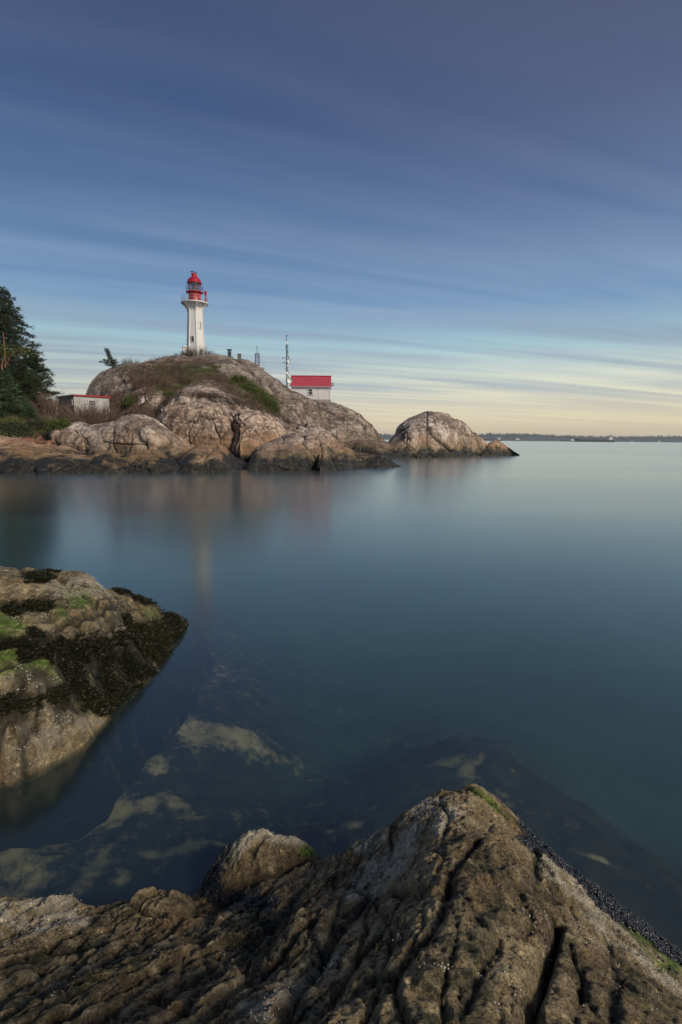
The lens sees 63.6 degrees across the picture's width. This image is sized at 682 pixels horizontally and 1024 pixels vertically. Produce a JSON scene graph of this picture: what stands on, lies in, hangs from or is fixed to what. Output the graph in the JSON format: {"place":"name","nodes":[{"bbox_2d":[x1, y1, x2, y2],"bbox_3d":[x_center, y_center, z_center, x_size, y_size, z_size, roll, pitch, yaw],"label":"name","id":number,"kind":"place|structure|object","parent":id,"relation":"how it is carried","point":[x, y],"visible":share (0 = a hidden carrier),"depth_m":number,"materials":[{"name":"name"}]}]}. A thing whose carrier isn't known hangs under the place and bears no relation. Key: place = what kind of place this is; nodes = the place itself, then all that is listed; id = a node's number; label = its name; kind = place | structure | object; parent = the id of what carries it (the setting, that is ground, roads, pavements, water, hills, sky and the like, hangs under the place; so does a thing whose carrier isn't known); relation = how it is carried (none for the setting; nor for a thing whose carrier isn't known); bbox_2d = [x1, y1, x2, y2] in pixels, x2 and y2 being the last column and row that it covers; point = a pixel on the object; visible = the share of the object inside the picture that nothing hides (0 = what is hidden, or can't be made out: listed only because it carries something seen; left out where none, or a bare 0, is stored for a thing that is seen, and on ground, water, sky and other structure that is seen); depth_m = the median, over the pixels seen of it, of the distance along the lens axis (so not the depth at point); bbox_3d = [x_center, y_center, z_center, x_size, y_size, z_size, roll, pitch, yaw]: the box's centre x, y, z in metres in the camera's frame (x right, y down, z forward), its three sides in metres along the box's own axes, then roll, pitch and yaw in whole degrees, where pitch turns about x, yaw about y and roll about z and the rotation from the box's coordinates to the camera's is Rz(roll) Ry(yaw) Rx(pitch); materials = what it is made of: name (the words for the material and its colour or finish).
{"place":"outdoors","nodes":[
{"label":"outdoors","id":0,"kind":"place"},
{"bbox_2d":[1,354,411,458],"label":"headland","id":1,"kind":"structure","parent":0,"point":[351,429],"depth_m":94.98,"materials":[{"name":"grey stone"}]},
{"bbox_2d":[0,420,35,435],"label":"green shrub","id":2,"kind":"object","parent":1,"relation":"on","point":[12,425],"visible":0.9,"depth_m":62.61,"materials":[{"name":"green plant"}]},
{"bbox_2d":[0,369,38,417],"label":"conifer tree","id":3,"kind":"object","parent":1,"relation":"on","point":[8,401],"visible":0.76,"depth_m":67.24,"materials":[{"name":"green plant"}]},
{"bbox_2d":[0,333,39,369],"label":"arbutus tree","id":4,"kind":"object","parent":1,"relation":"on","point":[3,352],"visible":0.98,"depth_m":69.53,"materials":[{"name":"green plant"}]},
{"bbox_2d":[6,361,42,412],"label":"conifer tree","id":5,"kind":"object","parent":1,"relation":"on","point":[25,380],"visible":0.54,"depth_m":74.03,"materials":[{"name":"green plant"}]},
{"bbox_2d":[0,286,52,391],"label":"conifer tree","id":6,"kind":"object","parent":1,"relation":"on","point":[5,294],"visible":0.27,"depth_m":79.14,"materials":[{"name":"green plant"}]},
{"bbox_2d":[0,290,54,386],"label":"conifer tree","id":7,"kind":"object","parent":1,"relation":"on","point":[6,318],"visible":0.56,"depth_m":75.93,"materials":[{"name":"green plant"}]},
{"bbox_2d":[18,400,42,421],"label":"conifer tree","id":8,"kind":"object","parent":1,"relation":"on","point":[29,410],"visible":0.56,"depth_m":67.79,"materials":[{"name":"green plant"}]},
{"bbox_2d":[23,418,49,431],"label":"green shrub","id":9,"kind":"object","parent":1,"relation":"on","point":[39,422],"visible":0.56,"depth_m":65.56,"materials":[{"name":"green plant"}]},
{"bbox_2d":[15,353,62,414],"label":"conifer tree","id":10,"kind":"object","parent":1,"relation":"on","point":[35,359],"visible":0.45,"depth_m":77.94,"materials":[{"name":"green plant"}]},
{"bbox_2d":[24,392,57,412],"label":"bare bush","id":11,"kind":"object","parent":1,"relation":"on","point":[38,404],"visible":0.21,"depth_m":76.67,"materials":[{"name":"brown plant"}]},
{"bbox_2d":[25,388,75,416],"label":"bare bush","id":12,"kind":"object","parent":1,"relation":"on","point":[46,405],"visible":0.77,"depth_m":74.47,"materials":[{"name":"brown plant"}]},
{"bbox_2d":[0,406,121,436],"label":"brown scrub","id":13,"kind":"object","parent":1,"relation":"on","point":[41,415],"visible":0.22,"depth_m":66.01,"materials":[{"name":"brown plant"}]},
{"bbox_2d":[54,399,100,420],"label":"bare bush","id":14,"kind":"object","parent":1,"relation":"on","point":[71,411],"visible":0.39,"depth_m":74.25,"materials":[{"name":"brown plant"}]},
{"bbox_2d":[55,394,110,416],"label":"service building","id":15,"kind":"structure","parent":1,"relation":"on","point":[73,398],"depth_m":84.35,"materials":[{"name":"white paint"}]},
{"bbox_2d":[88,400,95,405],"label":"window","id":16,"kind":"structure","parent":15,"relation":"in","point":[91,401],"depth_m":84.35,"materials":[{"name":"white glass"}]},
{"bbox_2d":[62,396,111,424],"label":"bare bush","id":17,"kind":"object","parent":1,"relation":"on","point":[93,419],"visible":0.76,"depth_m":71.61,"materials":[{"name":"brown plant"}]},
{"bbox_2d":[82,397,126,422],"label":"bare bush","id":18,"kind":"object","parent":1,"relation":"on","point":[110,415],"visible":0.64,"depth_m":74.55,"materials":[{"name":"brown plant"}]},
{"bbox_2d":[100,348,123,367],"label":"conifer tree","id":19,"kind":"object","parent":1,"relation":"on","point":[113,362],"visible":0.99,"depth_m":108.34,"materials":[{"name":"green plant"}]},
{"bbox_2d":[48,414,194,457],"bbox_3d":[-27.525,-8.911,66.521,26.889,5.662,14.336,5,9,29],"label":"granite outcrop","id":20,"kind":"object","parent":1,"relation":"on","point":[127,434],"visible":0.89,"depth_m":58.46,"materials":[{"name":"grey stone"}]},
{"bbox_2d":[46,417,71,429],"bbox_3d":[-32.444,-10.242,63.948,3.126,1.521,3.216,1,8,0],"label":"green shrub","id":21,"kind":"object","parent":20,"relation":"on","point":[59,422],"visible":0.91,"depth_m":63.26,"materials":[{"name":"green plant"}]},
{"bbox_2d":[120,395,137,405],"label":"green shrub","id":22,"kind":"object","parent":1,"relation":"on","point":[127,398],"visible":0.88,"depth_m":83.83,"materials":[{"name":"green plant"}]},
{"bbox_2d":[120,356,138,363],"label":"bare bush","id":23,"kind":"object","parent":1,"relation":"on","point":[129,360],"visible":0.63,"depth_m":108.70,"materials":[{"name":"brown plant"}]},
{"bbox_2d":[0,361,278,437],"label":"green undergrowth","id":24,"kind":"object","parent":1,"relation":"on","point":[45,434],"visible":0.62,"depth_m":89.01,"materials":[{"name":"green plant"}]},
{"bbox_2d":[127,387,161,414],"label":"granite outcrop","id":25,"kind":"object","parent":1,"relation":"on","point":[152,400],"visible":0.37,"depth_m":83.99,"materials":[{"name":"grey stone"}]},
{"bbox_2d":[134,401,160,418],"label":"bare bush","id":26,"kind":"object","parent":1,"relation":"on","point":[150,415],"visible":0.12,"depth_m":76.83,"materials":[{"name":"brown plant"}]},
{"bbox_2d":[163,390,175,396],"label":"green shrub","id":27,"kind":"object","parent":1,"relation":"on","point":[169,392],"visible":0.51,"depth_m":85.75,"materials":[{"name":"green plant"}]},
{"bbox_2d":[84,354,277,422],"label":"brown brush","id":28,"kind":"object","parent":1,"relation":"on","point":[148,383],"visible":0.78,"depth_m":89.14,"materials":[{"name":"brown plant"}]},
{"bbox_2d":[69,389,293,427],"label":"crevice brush","id":29,"kind":"object","parent":1,"relation":"on","point":[167,400],"visible":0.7,"depth_m":80.40,"materials":[{"name":"brown plant"}]},
{"bbox_2d":[181,271,208,355],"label":"lighthouse","id":30,"kind":"object","parent":1,"relation":"on","point":[194,304],"visible":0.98,"depth_m":112.63,"materials":[{"name":"white concrete"}]},
{"bbox_2d":[182,346,187,354],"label":"door porch","id":31,"kind":"structure","parent":30,"relation":"in","point":[183,347],"depth_m":113.27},
{"bbox_2d":[157,401,233,452],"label":"granite outcrop","id":32,"kind":"object","parent":1,"relation":"on","point":[195,423],"visible":0.77,"depth_m":67.58,"materials":[{"name":"grey stone"}]},
{"bbox_2d":[182,344,214,356],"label":"bare bush","id":33,"kind":"object","parent":1,"relation":"on","point":[201,351],"visible":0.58,"depth_m":112.22,"materials":[{"name":"brown plant"}]},
{"bbox_2d":[161,385,299,432],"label":"granite outcrop","id":34,"kind":"object","parent":1,"relation":"on","point":[232,412],"visible":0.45,"depth_m":80.35,"materials":[{"name":"grey stone"}]},
{"bbox_2d":[225,379,241,385],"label":"green shrub","id":35,"kind":"object","parent":1,"relation":"on","point":[232,381],"visible":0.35,"depth_m":92.02,"materials":[{"name":"green plant"}]},
{"bbox_2d":[229,374,248,381],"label":"green shrub","id":36,"kind":"object","parent":1,"relation":"on","point":[241,377],"visible":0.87,"depth_m":93.14,"materials":[{"name":"green plant"}]},
{"bbox_2d":[240,379,259,390],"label":"green shrub","id":37,"kind":"object","parent":1,"relation":"on","point":[246,386],"visible":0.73,"depth_m":92.38,"materials":[{"name":"green plant"}]},
{"bbox_2d":[248,387,267,397],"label":"green shrub","id":38,"kind":"object","parent":1,"relation":"on","point":[252,390],"visible":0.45,"depth_m":91.15,"materials":[{"name":"green plant"}]},
{"bbox_2d":[255,346,270,373],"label":"radio mast","id":39,"kind":"object","parent":1,"relation":"on","point":[259,361],"visible":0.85,"depth_m":111.16,"materials":[{"name":"metal"}]},
{"bbox_2d":[253,392,279,404],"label":"green shrub","id":40,"kind":"object","parent":1,"relation":"on","point":[270,397],"visible":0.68,"depth_m":88.81,"materials":[{"name":"green plant"}]},
{"bbox_2d":[265,400,281,411],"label":"green shrub","id":41,"kind":"object","parent":1,"relation":"on","point":[276,406],"visible":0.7,"depth_m":88.56,"materials":[{"name":"green plant"}]},
{"bbox_2d":[282,335,291,386],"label":"telecom mast","id":42,"kind":"object","parent":1,"relation":"on","point":[288,380],"visible":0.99,"depth_m":108.72,"materials":[{"name":"metal"}]},
{"bbox_2d":[290,375,334,402],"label":"signal building","id":43,"kind":"structure","parent":1,"relation":"on","point":[317,388],"depth_m":108.92,"materials":[{"name":"white paint"}]},
{"bbox_2d":[308,388,312,394],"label":"window","id":44,"kind":"structure","parent":43,"relation":"in","point":[310,390],"depth_m":108.76,"materials":[{"name":"white glass"}]},
{"bbox_2d":[288,423,343,445],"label":"granite outcrop","id":45,"kind":"object","parent":1,"relation":"on","point":[312,428],"visible":0.41,"depth_m":87.13,"materials":[{"name":"grey stone"}]},
{"bbox_2d":[0,514,681,949],"bbox_3d":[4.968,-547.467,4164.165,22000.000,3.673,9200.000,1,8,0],"label":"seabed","id":46,"kind":"structure","parent":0,"point":[372,672],"depth_m":12.10,"materials":[{"name":"blue liquid"}]},
{"bbox_2d":[0,566,214,851],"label":"rock ledge","id":47,"kind":"object","parent":46,"relation":"on","point":[77,778],"visible":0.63,"depth_m":5.69,"materials":[{"name":"stone"}]},
{"bbox_2d":[2,569,132,763],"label":"shore barnacles","id":48,"kind":"object","parent":47,"relation":"on","point":[53,630],"visible":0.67,"depth_m":6.83},
{"bbox_2d":[0,568,195,723],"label":"rockweed","id":49,"kind":"object","parent":47,"relation":"on","point":[146,646],"visible":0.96,"depth_m":6.38,"materials":[{"name":"green plant"}]},
{"bbox_2d":[0,783,681,1023],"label":"rock outcrop","id":50,"kind":"object","parent":46,"relation":"on","point":[458,911],"visible":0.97,"depth_m":2.27,"materials":[{"name":"grey stone"}]},
{"bbox_2d":[0,794,681,1023],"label":"barnacles","id":51,"kind":"object","parent":50,"relation":"on","point":[328,964],"visible":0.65,"depth_m":2.65},
{"bbox_2d":[196,815,681,973],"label":"mussel bed","id":52,"kind":"object","parent":50,"relation":"on","point":[651,936],"visible":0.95,"depth_m":2.97,"materials":[{"name":"black"}]},
{"bbox_2d":[0,440,681,529],"bbox_3d":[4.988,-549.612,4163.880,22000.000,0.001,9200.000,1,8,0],"label":"water","id":53,"kind":"structure","parent":0,"point":[637,484],"depth_m":32.67,"materials":[{"name":"liquid"}]},
{"bbox_2d":[0,436,92,473],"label":"granite outcrop","id":54,"kind":"object","parent":53,"relation":"in","point":[19,456],"visible":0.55,"depth_m":47.16,"materials":[{"name":"brown stone"}]},
{"bbox_2d":[20,439,51,443],"bbox_3d":[-33.427,-7.705,60.025,4.248,0.552,0.447,3,8,15],"label":"driftwood log","id":55,"kind":"object","parent":54,"relation":"on","point":[40,442],"visible":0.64,"depth_m":59.82,"materials":[{"name":"brown wood"}]},
{"bbox_2d":[81,449,181,473],"bbox_3d":[-19.788,-4.850,54.262,10.278,2.798,18.587,-3,8,-23],"label":"granite outcrop","id":56,"kind":"object","parent":53,"relation":"in","point":[144,461],"visible":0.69,"depth_m":47.40,"materials":[{"name":"grey stone"}]},
{"bbox_2d":[174,442,247,472],"bbox_3d":[-13.028,-5.439,56.318,7.954,3.425,18.793,-1,8,-12],"label":"granite outcrop","id":57,"kind":"object","parent":53,"relation":"in","point":[210,457],"visible":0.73,"depth_m":50.13,"materials":[{"name":"grey stone"}]},
{"bbox_2d":[231,409,288,462],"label":"granite outcrop","id":58,"kind":"object","parent":53,"relation":"in","point":[253,430],"visible":0.6,"depth_m":66.76,"materials":[{"name":"grey stone"}]},
{"bbox_2d":[247,432,337,470],"bbox_3d":[-5.086,-6.821,62.763,10.487,4.605,23.289,-1,8,-8],"label":"granite outcrop","id":59,"kind":"object","parent":53,"relation":"in","point":[297,451],"visible":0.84,"depth_m":54.23,"materials":[{"name":"grey stone"}]},
{"bbox_2d":[317,444,400,470],"bbox_3d":[1.757,-6.164,62.606,10.412,3.507,22.187,1,8,0],"label":"granite outcrop","id":60,"kind":"object","parent":53,"relation":"in","point":[343,458],"visible":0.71,"depth_m":57.87,"materials":[{"name":"grey stone"}]},
{"bbox_2d":[388,411,487,457],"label":"granite islet","id":61,"kind":"object","parent":53,"relation":"in","point":[429,434],"visible":0.83,"depth_m":98.62,"materials":[{"name":"grey stone"}]},
{"bbox_2d":[484,436,501,440],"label":"cargo ship","id":62,"kind":"object","parent":53,"relation":"on","point":[498,439],"visible":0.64,"depth_m":3257.09},
{"bbox_2d":[480,440,518,455],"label":"granite islet","id":63,"kind":"object","parent":53,"relation":"in","point":[495,448],"visible":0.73,"depth_m":108.82,"materials":[{"name":"grey stone"}]},
{"bbox_2d":[575,435,614,441],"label":"cargo ship","id":64,"kind":"object","parent":53,"relation":"on","point":[609,439],"visible":0.93,"depth_m":2565.65},
{"bbox_2d":[0,0,681,437],"label":"sky","id":65,"kind":"structure","parent":0,"point":[470,211],"materials":[{"name":"blue"}]},
{"bbox_2d":[380,435,681,441],"bbox_3d":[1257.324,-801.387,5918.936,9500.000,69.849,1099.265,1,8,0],"label":"hills","id":66,"kind":"structure","parent":0,"point":[527,438],"depth_m":5606.06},
{"bbox_2d":[378,431,681,439],"bbox_3d":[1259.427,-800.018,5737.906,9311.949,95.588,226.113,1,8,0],"label":"forest","id":67,"kind":"object","parent":66,"relation":"on","point":[567,436],"visible":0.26,"depth_m":5739.16,"materials":[{"name":"green plant"}]}
]}

